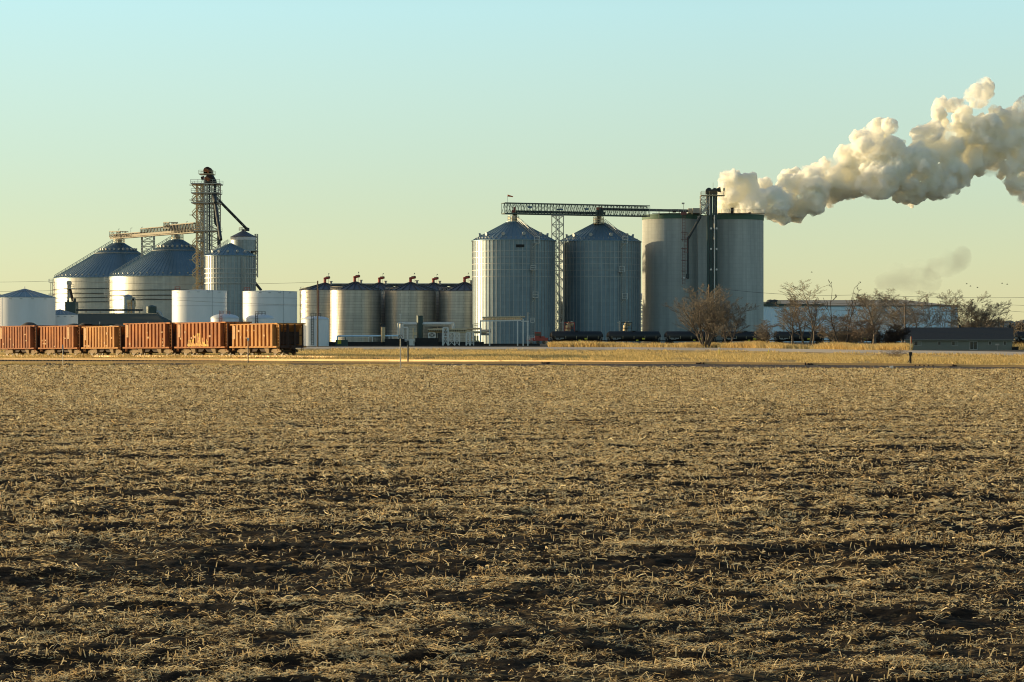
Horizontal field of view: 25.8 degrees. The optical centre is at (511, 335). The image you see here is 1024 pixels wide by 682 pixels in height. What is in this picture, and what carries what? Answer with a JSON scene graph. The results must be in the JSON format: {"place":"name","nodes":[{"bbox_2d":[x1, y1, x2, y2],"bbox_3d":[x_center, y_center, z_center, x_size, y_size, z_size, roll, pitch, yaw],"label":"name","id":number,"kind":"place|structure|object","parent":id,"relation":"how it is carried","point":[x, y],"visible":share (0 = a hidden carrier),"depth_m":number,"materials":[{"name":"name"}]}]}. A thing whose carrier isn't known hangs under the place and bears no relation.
{"place":"outdoors","nodes":[
{"label":"outdoors","id":0,"kind":"place"},
{"bbox_2d":[0,361,607,367],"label":"dry grass","id":1,"kind":"structure","parent":0,"point":[110,363],"depth_m":200.14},
{"bbox_2d":[0,347,1023,364],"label":"dry grass ground","id":2,"kind":"structure","parent":0,"point":[707,360],"depth_m":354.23,"materials":[{"name":"plant"}]},
{"bbox_2d":[0,353,731,358],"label":"weeds","id":3,"kind":"object","parent":2,"relation":"on","point":[119,355],"visible":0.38,"depth_m":271.45,"materials":[{"name":"brown plant"}]},
{"bbox_2d":[60,356,700,358],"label":"spur railway track","id":4,"kind":"structure","parent":2,"relation":"on","point":[364,357],"depth_m":252.44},
{"bbox_2d":[0,322,57,355],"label":"hopper car","id":5,"kind":"object","parent":4,"relation":"on","point":[23,338],"visible":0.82,"depth_m":316.29,"materials":[{"name":"brown metal"}]},
{"bbox_2d":[38,323,101,354],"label":"hopper car","id":6,"kind":"object","parent":4,"relation":"on","point":[54,339],"visible":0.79,"depth_m":306.32,"materials":[{"name":"orange metal"}]},
{"bbox_2d":[81,324,131,355],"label":"hopper car","id":7,"kind":"object","parent":4,"relation":"on","point":[107,340],"visible":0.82,"depth_m":296.43,"materials":[{"name":"orange metal"}]},
{"bbox_2d":[123,322,186,355],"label":"hopper car","id":8,"kind":"object","parent":4,"relation":"on","point":[145,338],"visible":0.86,"depth_m":285.73,"materials":[{"name":"orange metal"}]},
{"bbox_2d":[174,322,251,355],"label":"hopper car","id":9,"kind":"object","parent":4,"relation":"on","point":[197,338],"visible":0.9,"depth_m":274.81,"materials":[{"name":"orange metal"}]},
{"bbox_2d":[229,323,305,355],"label":"hopper car","id":10,"kind":"object","parent":4,"relation":"on","point":[281,338],"visible":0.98,"depth_m":262.34,"materials":[{"name":"orange metal"}]},
{"bbox_2d":[545,340,913,349],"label":"tall dry grass","id":11,"kind":"structure","parent":2,"relation":"on","point":[826,345],"depth_m":374.82,"materials":[{"name":"plant"}]},
{"bbox_2d":[883,347,907,356],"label":"bare shrub","id":12,"kind":"object","parent":2,"relation":"on","point":[894,353],"visible":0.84,"depth_m":261.77,"materials":[{"name":"brown plant"}]},
{"bbox_2d":[907,337,911,363],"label":"switch stand","id":13,"kind":"object","parent":2,"relation":"on","point":[910,358],"visible":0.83,"depth_m":189.93,"materials":[{"name":"orange paint"}]},
{"bbox_2d":[0,364,1023,681],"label":"field","id":14,"kind":"structure","parent":0,"point":[958,616],"depth_m":26.02,"materials":[{"name":"soil"}]},
{"bbox_2d":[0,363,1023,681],"bbox_3d":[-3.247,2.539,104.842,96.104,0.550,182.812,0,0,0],"label":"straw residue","id":15,"kind":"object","parent":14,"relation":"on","point":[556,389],"visible":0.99,"depth_m":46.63},
{"bbox_2d":[0,414,1023,681],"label":"standing stubble","id":16,"kind":"object","parent":14,"relation":"on","point":[396,638],"visible":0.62,"depth_m":34.80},
{"bbox_2d":[671,366,1022,370],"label":"dry grass","id":17,"kind":"structure","parent":14,"relation":"on","point":[886,368],"depth_m":173.09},
{"bbox_2d":[0,0,1023,330],"label":"sky","id":18,"kind":"structure","parent":0,"point":[879,144],"materials":[{"name":"blue"}]},
{"bbox_2d":[304,347,1023,354],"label":"road","id":19,"kind":"structure","parent":0,"point":[785,350],"depth_m":374.70,"materials":[{"name":"asphalt"}]},
{"bbox_2d":[306,341,1023,351],"bbox_3d":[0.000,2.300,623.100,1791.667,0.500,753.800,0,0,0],"label":"yard ground","id":20,"kind":"structure","parent":0,"point":[546,345],"depth_m":524.98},
{"bbox_2d":[0,286,55,325],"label":"storage tank","id":21,"kind":"object","parent":20,"relation":"on","point":[20,307],"visible":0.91,"depth_m":583.15,"materials":[{"name":"white paint"}]},
{"bbox_2d":[56,309,77,325],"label":"storage tank","id":22,"kind":"object","parent":20,"relation":"on","point":[64,317],"visible":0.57,"depth_m":596.32,"materials":[{"name":"white paint"}]},
{"bbox_2d":[63,281,75,300],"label":"bucket elevator","id":23,"kind":"object","parent":20,"relation":"on","point":[69,290],"visible":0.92,"depth_m":689.39,"materials":[{"name":"metal"}]},
{"bbox_2d":[65,298,77,313],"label":"surge hopper house","id":24,"kind":"structure","parent":20,"relation":"on","point":[71,306],"depth_m":677.50,"materials":[{"name":"green metal"}]},
{"bbox_2d":[49,240,143,312],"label":"grain bin","id":25,"kind":"object","parent":20,"relation":"on","point":[90,273],"visible":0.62,"depth_m":867.17,"materials":[{"name":"metal"}]},
{"bbox_2d":[76,306,142,312],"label":"covered conveyor","id":26,"kind":"object","parent":20,"relation":"on","point":[105,309],"visible":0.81,"depth_m":671.00,"materials":[{"name":"metal"}]},
{"bbox_2d":[78,313,171,325],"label":"green shed","id":27,"kind":"structure","parent":20,"relation":"on","point":[107,319],"depth_m":634.12,"materials":[{"name":"grey"}]},
{"bbox_2d":[122,294,132,312],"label":"round hopper tank","id":28,"kind":"object","parent":20,"relation":"on","point":[125,299],"visible":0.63,"depth_m":688.58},
{"bbox_2d":[127,297,135,312],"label":"bucket elevator","id":29,"kind":"object","parent":20,"relation":"on","point":[132,302],"visible":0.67,"depth_m":679.50,"materials":[{"name":"metal"}]},
{"bbox_2d":[141,236,154,256],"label":"bridge support tower","id":30,"kind":"structure","parent":20,"relation":"on","point":[144,241],"depth_m":856.42,"materials":[{"name":"metal"}]},
{"bbox_2d":[109,221,199,238],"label":"sloping conveyor bridge","id":31,"kind":"structure","parent":30,"relation":"on","point":[171,228],"depth_m":824.07,"materials":[{"name":"metal"}]},
{"bbox_2d":[104,237,201,320],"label":"grain bin","id":32,"kind":"object","parent":20,"relation":"on","point":[161,272],"visible":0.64,"depth_m":810.31,"materials":[{"name":"metal"}]},
{"bbox_2d":[146,305,162,316],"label":"dust cyclone","id":33,"kind":"object","parent":20,"relation":"on","point":[151,308],"visible":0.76,"depth_m":666.91,"materials":[{"name":"grey metal"}]},
{"bbox_2d":[172,287,226,321],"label":"storage tank","id":34,"kind":"object","parent":20,"relation":"on","point":[191,308],"visible":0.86,"depth_m":593.49,"materials":[{"name":"white paint"}]},
{"bbox_2d":[190,167,222,289],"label":"elevator tower","id":35,"kind":"structure","parent":20,"relation":"on","point":[204,202],"depth_m":771.44,"materials":[{"name":"metal"}]},
{"bbox_2d":[212,193,221,240],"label":"grain spout","id":36,"kind":"object","parent":35,"relation":"attached to","point":[214,196],"visible":1,"depth_m":761.98,"materials":[{"name":"metal"}]},
{"bbox_2d":[217,197,248,230],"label":"grain spout","id":37,"kind":"object","parent":35,"relation":"attached to","point":[232,214],"visible":0.98,"depth_m":782.79,"materials":[{"name":"metal"}]},
{"bbox_2d":[211,310,238,321],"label":"dome tank","id":38,"kind":"object","parent":20,"relation":"on","point":[223,317],"visible":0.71,"depth_m":553.22,"materials":[{"name":"white paint"}]},
{"bbox_2d":[204,239,256,321],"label":"grain bin","id":39,"kind":"object","parent":20,"relation":"on","point":[230,268],"visible":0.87,"depth_m":713.10,"materials":[{"name":"metal"}]},
{"bbox_2d":[230,227,261,290],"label":"elevated tank","id":40,"kind":"object","parent":20,"relation":"on","point":[244,239],"visible":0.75,"depth_m":801.78,"materials":[{"name":"white paint"}]},
{"bbox_2d":[246,311,273,323],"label":"dome tank","id":41,"kind":"object","parent":20,"relation":"on","point":[257,317],"visible":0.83,"depth_m":553.24,"materials":[{"name":"white paint"}]},
{"bbox_2d":[243,287,296,322],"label":"storage tank","id":42,"kind":"object","parent":20,"relation":"on","point":[284,312],"visible":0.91,"depth_m":605.83,"materials":[{"name":"white paint"}]},
{"bbox_2d":[302,313,328,345],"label":"dome tank","id":43,"kind":"object","parent":20,"relation":"on","point":[310,331],"visible":0.94,"depth_m":545.25,"materials":[{"name":"white paint"}]},
{"bbox_2d":[317,281,318,346],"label":"utility pole","id":44,"kind":"object","parent":20,"relation":"on","point":[317,319],"visible":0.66,"depth_m":469.85,"materials":[{"name":"brown wood"}]},
{"bbox_2d":[0,290,316,305],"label":"power line","id":45,"kind":"object","parent":44,"relation":"attached to","point":[151,298],"visible":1,"depth_m":488.56,"materials":[{"name":"metal"}]},
{"bbox_2d":[299,273,337,341],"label":"fermentation tank","id":46,"kind":"object","parent":20,"relation":"on","point":[308,301],"visible":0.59,"depth_m":762.28,"materials":[{"name":"silver metal"}]},
{"bbox_2d":[335,337,347,345],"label":"power generator","id":47,"kind":"object","parent":20,"relation":"on","point":[341,342],"visible":0.87,"depth_m":551.30,"materials":[{"name":"green metal"}]},
{"bbox_2d":[330,272,381,341],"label":"fermentation tank","id":48,"kind":"object","parent":20,"relation":"on","point":[355,307],"visible":0.92,"depth_m":742.69,"materials":[{"name":"silver metal"}]},
{"bbox_2d":[332,283,457,285],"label":"overhead pipe walkway","id":49,"kind":"structure","parent":48,"relation":"on","point":[397,284],"depth_m":783.94,"materials":[{"name":"metal"}]},
{"bbox_2d":[337,335,397,341],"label":"pipe line","id":50,"kind":"object","parent":20,"relation":"on","point":[372,336],"visible":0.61,"depth_m":559.85,"materials":[{"name":"grey"}]},
{"bbox_2d":[370,273,393,325],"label":"fermentation tank","id":51,"kind":"object","parent":20,"relation":"on","point":[380,285],"visible":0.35,"depth_m":761.64,"materials":[{"name":"silver metal"}]},
{"bbox_2d":[381,323,385,341],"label":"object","id":52,"kind":"object","parent":20,"relation":"on","point":[382,333],"visible":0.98,"depth_m":559.56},
{"bbox_2d":[385,273,435,341],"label":"fermentation tank","id":53,"kind":"object","parent":20,"relation":"on","point":[410,301],"visible":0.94,"depth_m":742.99,"materials":[{"name":"silver metal"}]},
{"bbox_2d":[417,316,422,337],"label":"vent stack","id":54,"kind":"object","parent":20,"relation":"on","point":[419,326],"visible":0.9,"depth_m":559.28,"materials":[{"name":"grey metal"}]},
{"bbox_2d":[398,314,454,341],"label":"pipe rack","id":55,"kind":"object","parent":20,"relation":"on","point":[401,327],"visible":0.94,"depth_m":559.81,"materials":[{"name":"metal"}]},
{"bbox_2d":[329,338,539,345],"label":"containment wall","id":56,"kind":"structure","parent":20,"relation":"on","point":[419,342],"depth_m":559.00,"materials":[{"name":"metal"}]},
{"bbox_2d":[423,274,446,341],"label":"fermentation tank","id":57,"kind":"object","parent":20,"relation":"on","point":[435,286],"visible":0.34,"depth_m":763.55,"materials":[{"name":"silver metal"}]},
{"bbox_2d":[439,273,471,341],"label":"fermentation tank","id":58,"kind":"object","parent":20,"relation":"on","point":[455,303],"visible":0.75,"depth_m":742.01,"materials":[{"name":"silver metal"}]},
{"bbox_2d":[428,323,485,345],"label":"insulated pipe rack","id":59,"kind":"object","parent":20,"relation":"on","point":[446,330],"visible":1,"depth_m":558.99,"materials":[{"name":"metal"}]},
{"bbox_2d":[480,312,534,345],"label":"pipe gantry","id":60,"kind":"object","parent":20,"relation":"on","point":[503,318],"visible":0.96,"depth_m":559.35,"materials":[{"name":"metal"}]},
{"bbox_2d":[471,218,555,343],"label":"grain bin","id":61,"kind":"object","parent":20,"relation":"on","point":[513,268],"visible":0.96,"depth_m":704.62,"materials":[{"name":"metal"}]},
{"bbox_2d":[528,332,547,343],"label":"rail car mover","id":62,"kind":"object","parent":20,"relation":"on","point":[537,337],"visible":0.93,"depth_m":674.80,"materials":[{"name":"red paint"}]},
{"bbox_2d":[551,215,563,341],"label":"bridge support tower","id":63,"kind":"structure","parent":20,"relation":"on","point":[559,270],"depth_m":720.03,"materials":[{"name":"metal"}]},
{"bbox_2d":[560,321,574,341],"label":"loading platform","id":64,"kind":"structure","parent":20,"relation":"on","point":[569,325],"depth_m":689.25,"materials":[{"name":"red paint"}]},
{"bbox_2d":[548,330,604,342],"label":"tank car","id":65,"kind":"object","parent":20,"relation":"on","point":[558,336],"visible":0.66,"depth_m":678.73,"materials":[{"name":"black paint"}]},
{"bbox_2d":[558,219,641,343],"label":"grain bin","id":66,"kind":"object","parent":20,"relation":"on","point":[602,277],"visible":0.91,"depth_m":718.91,"materials":[{"name":"metal"}]},
{"bbox_2d":[501,202,687,224],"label":"conveyor bridge","id":67,"kind":"structure","parent":66,"relation":"on","point":[599,211],"depth_m":724.65,"materials":[{"name":"grey metal"}]},
{"bbox_2d":[617,321,631,342],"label":"loading platform","id":68,"kind":"structure","parent":20,"relation":"on","point":[626,325],"depth_m":689.33,"materials":[{"name":"metal"}]},
{"bbox_2d":[605,330,662,343],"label":"tank car","id":69,"kind":"object","parent":20,"relation":"on","point":[630,335],"visible":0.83,"depth_m":678.74,"materials":[{"name":"black paint"}]},
{"bbox_2d":[642,214,702,342],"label":"concrete silo","id":70,"kind":"object","parent":20,"relation":"on","point":[663,244],"visible":0.71,"depth_m":734.60,"materials":[{"name":"concrete"}]},
{"bbox_2d":[681,212,687,283],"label":"silo stair","id":71,"kind":"object","parent":70,"relation":"attached to","point":[682,232],"visible":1,"depth_m":726.94,"materials":[{"name":"grey metal"}]},
{"bbox_2d":[649,203,764,213],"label":"silo roof gallery","id":72,"kind":"object","parent":70,"relation":"on","point":[694,210],"visible":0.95,"depth_m":733.29,"materials":[{"name":"metal"}]},
{"bbox_2d":[663,331,718,343],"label":"tank car","id":73,"kind":"object","parent":20,"relation":"on","point":[671,336],"visible":0.7,"depth_m":678.74,"materials":[{"name":"black paint"}]},
{"bbox_2d":[697,216,706,342],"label":"silo infill wall","id":74,"kind":"structure","parent":20,"relation":"on","point":[702,252],"depth_m":731.50,"materials":[{"name":"concrete"}]},
{"bbox_2d":[663,283,741,347],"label":"bare tree","id":75,"kind":"object","parent":20,"relation":"on","point":[694,316],"visible":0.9,"depth_m":386.52,"materials":[{"name":"brown plant"}]},
{"bbox_2d":[700,187,724,341],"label":"bucket elevator","id":76,"kind":"object","parent":20,"relation":"on","point":[707,206],"visible":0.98,"depth_m":725.90,"materials":[{"name":"grey metal"}]},
{"bbox_2d":[686,216,701,278],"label":"grain spout","id":77,"kind":"object","parent":76,"relation":"attached to","point":[690,234],"visible":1,"depth_m":726.77,"materials":[{"name":"metal"}]},
{"bbox_2d":[703,303,758,343],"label":"bare tree","id":78,"kind":"object","parent":20,"relation":"on","point":[726,320],"visible":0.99,"depth_m":383.25,"materials":[{"name":"brown plant"}]},
{"bbox_2d":[703,214,763,342],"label":"concrete silo","id":79,"kind":"object","parent":20,"relation":"on","point":[740,253],"visible":0.69,"depth_m":735.87,"materials":[{"name":"concrete"}]},
{"bbox_2d":[751,320,780,342],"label":"bare tree","id":80,"kind":"object","parent":20,"relation":"on","point":[765,332],"visible":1,"depth_m":374.00,"materials":[{"name":"brown plant"}]},
{"bbox_2d":[772,298,824,343],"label":"bare tree","id":81,"kind":"object","parent":20,"relation":"on","point":[786,321],"visible":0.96,"depth_m":370.60,"materials":[{"name":"grey plant"}]},
{"bbox_2d":[772,331,825,343],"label":"tank car","id":82,"kind":"object","parent":20,"relation":"on","point":[781,336],"visible":0.73,"depth_m":688.77,"materials":[{"name":"black paint"}]},
{"bbox_2d":[783,291,825,345],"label":"bare tree","id":83,"kind":"object","parent":20,"relation":"on","point":[801,332],"visible":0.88,"depth_m":371.56,"materials":[{"name":"brown plant"}]},
{"bbox_2d":[780,279,834,347],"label":"bare tree","id":84,"kind":"object","parent":20,"relation":"on","point":[806,301],"visible":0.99,"depth_m":367.93,"materials":[{"name":"brown plant"}]},
{"bbox_2d":[809,314,852,341],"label":"bare tree","id":85,"kind":"object","parent":20,"relation":"on","point":[822,330],"visible":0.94,"depth_m":367.49,"materials":[{"name":"brown plant"}]},
{"bbox_2d":[823,279,860,342],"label":"bare tree","id":86,"kind":"object","parent":20,"relation":"on","point":[838,314],"visible":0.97,"depth_m":366.44,"materials":[{"name":"brown plant"}]},
{"bbox_2d":[821,326,879,343],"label":"bare tree","id":87,"kind":"object","parent":20,"relation":"on","point":[842,339],"visible":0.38,"depth_m":372.74,"materials":[{"name":"brown plant"}]},
{"bbox_2d":[764,299,957,341],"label":"warehouse","id":88,"kind":"structure","parent":20,"relation":"on","point":[836,309],"depth_m":859.93,"materials":[{"name":"blue"}]},
{"bbox_2d":[840,317,882,343],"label":"bare tree","id":89,"kind":"object","parent":20,"relation":"on","point":[868,328],"visible":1,"depth_m":351.32,"materials":[{"name":"brown plant"}]},
{"bbox_2d":[846,297,881,342],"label":"bare tree","id":90,"kind":"object","parent":20,"relation":"on","point":[854,311],"visible":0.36,"depth_m":500.36,"materials":[{"name":"brown plant"}]},
{"bbox_2d":[836,289,893,343],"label":"bare tree","id":91,"kind":"object","parent":20,"relation":"on","point":[872,312],"visible":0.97,"depth_m":354.86,"materials":[{"name":"brown plant"}]},
{"bbox_2d":[870,324,910,343],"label":"evergreen shrub","id":92,"kind":"object","parent":20,"relation":"on","point":[890,337],"visible":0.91,"depth_m":379.34,"materials":[{"name":"green plant"}]},
{"bbox_2d":[855,289,940,342],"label":"bare tree","id":93,"kind":"object","parent":20,"relation":"on","point":[898,314],"visible":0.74,"depth_m":428.65,"materials":[{"name":"brown plant"}]},
{"bbox_2d":[920,289,961,326],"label":"bare tree","id":94,"kind":"object","parent":20,"relation":"on","point":[939,312],"visible":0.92,"depth_m":429.67,"materials":[{"name":"brown plant"}]},
{"bbox_2d":[904,325,1013,349],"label":"ranch house","id":95,"kind":"structure","parent":20,"relation":"on","point":[962,338],"depth_m":400.79,"materials":[{"name":"grey"}]},
{"bbox_2d":[970,341,977,349],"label":"patio door","id":96,"kind":"structure","parent":95,"relation":"in","point":[973,344],"depth_m":399.39,"materials":[{"name":"grey glass"}]},
{"bbox_2d":[934,290,1011,326],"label":"bare tree","id":97,"kind":"object","parent":20,"relation":"on","point":[977,315],"visible":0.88,"depth_m":430.94,"materials":[{"name":"brown plant"}]},
{"bbox_2d":[1012,331,1023,340],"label":"tank car","id":98,"kind":"object","parent":20,"relation":"on","point":[1018,335],"visible":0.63,"depth_m":688.77,"materials":[{"name":"black paint"}]},
{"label":"main plant siding","id":99,"kind":"object","parent":20,"relation":"on","visible":0},
{"bbox_2d":[719,331,771,343],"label":"tank car","id":100,"kind":"object","parent":99,"relation":"on","point":[746,336],"visible":0.52,"depth_m":688.77,"materials":[{"name":"black paint"}]},
{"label":"ballast bed","id":101,"kind":"structure","parent":0,"visible":0},
{"bbox_2d":[0,358,812,362],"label":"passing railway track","id":102,"kind":"structure","parent":101,"relation":"on","point":[102,359],"depth_m":234.88,"materials":[{"name":"metal"}]},
{"bbox_2d":[0,361,1023,367],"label":"railway track","id":103,"kind":"structure","parent":101,"relation":"on","point":[540,362],"depth_m":198.78,"materials":[{"name":"metal"}]},
{"bbox_2d":[155,360,1020,367],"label":"track grass","id":104,"kind":"structure","parent":103,"relation":"on","point":[597,361],"depth_m":197.65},
{"bbox_2d":[19,362,1023,369],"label":"ballast rocks","id":105,"kind":"object","parent":101,"relation":"on","point":[751,366],"visible":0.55,"depth_m":187.38,"materials":[{"name":"gravel"}]},
{"bbox_3d":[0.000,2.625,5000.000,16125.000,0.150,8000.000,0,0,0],"label":"far ground","id":106,"kind":"structure","parent":0,"visible":0},
{"bbox_2d":[965,320,1023,338],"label":"woods","id":107,"kind":"object","parent":106,"relation":"on","point":[1008,321],"visible":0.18,"depth_m":1862.35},
{"bbox_2d":[972,316,1023,334],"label":"treeline","id":108,"kind":"object","parent":106,"relation":"on","point":[1020,327],"visible":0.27,"depth_m":1556.73,"materials":[{"name":"brown plant"}]},
{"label":"utility pole","id":109,"kind":"object","parent":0,"visible":0},
{"bbox_2d":[710,287,1023,297],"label":"power line","id":110,"kind":"object","parent":109,"relation":"attached to","point":[880,295],"visible":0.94,"depth_m":425.33,"materials":[{"name":"metal"}]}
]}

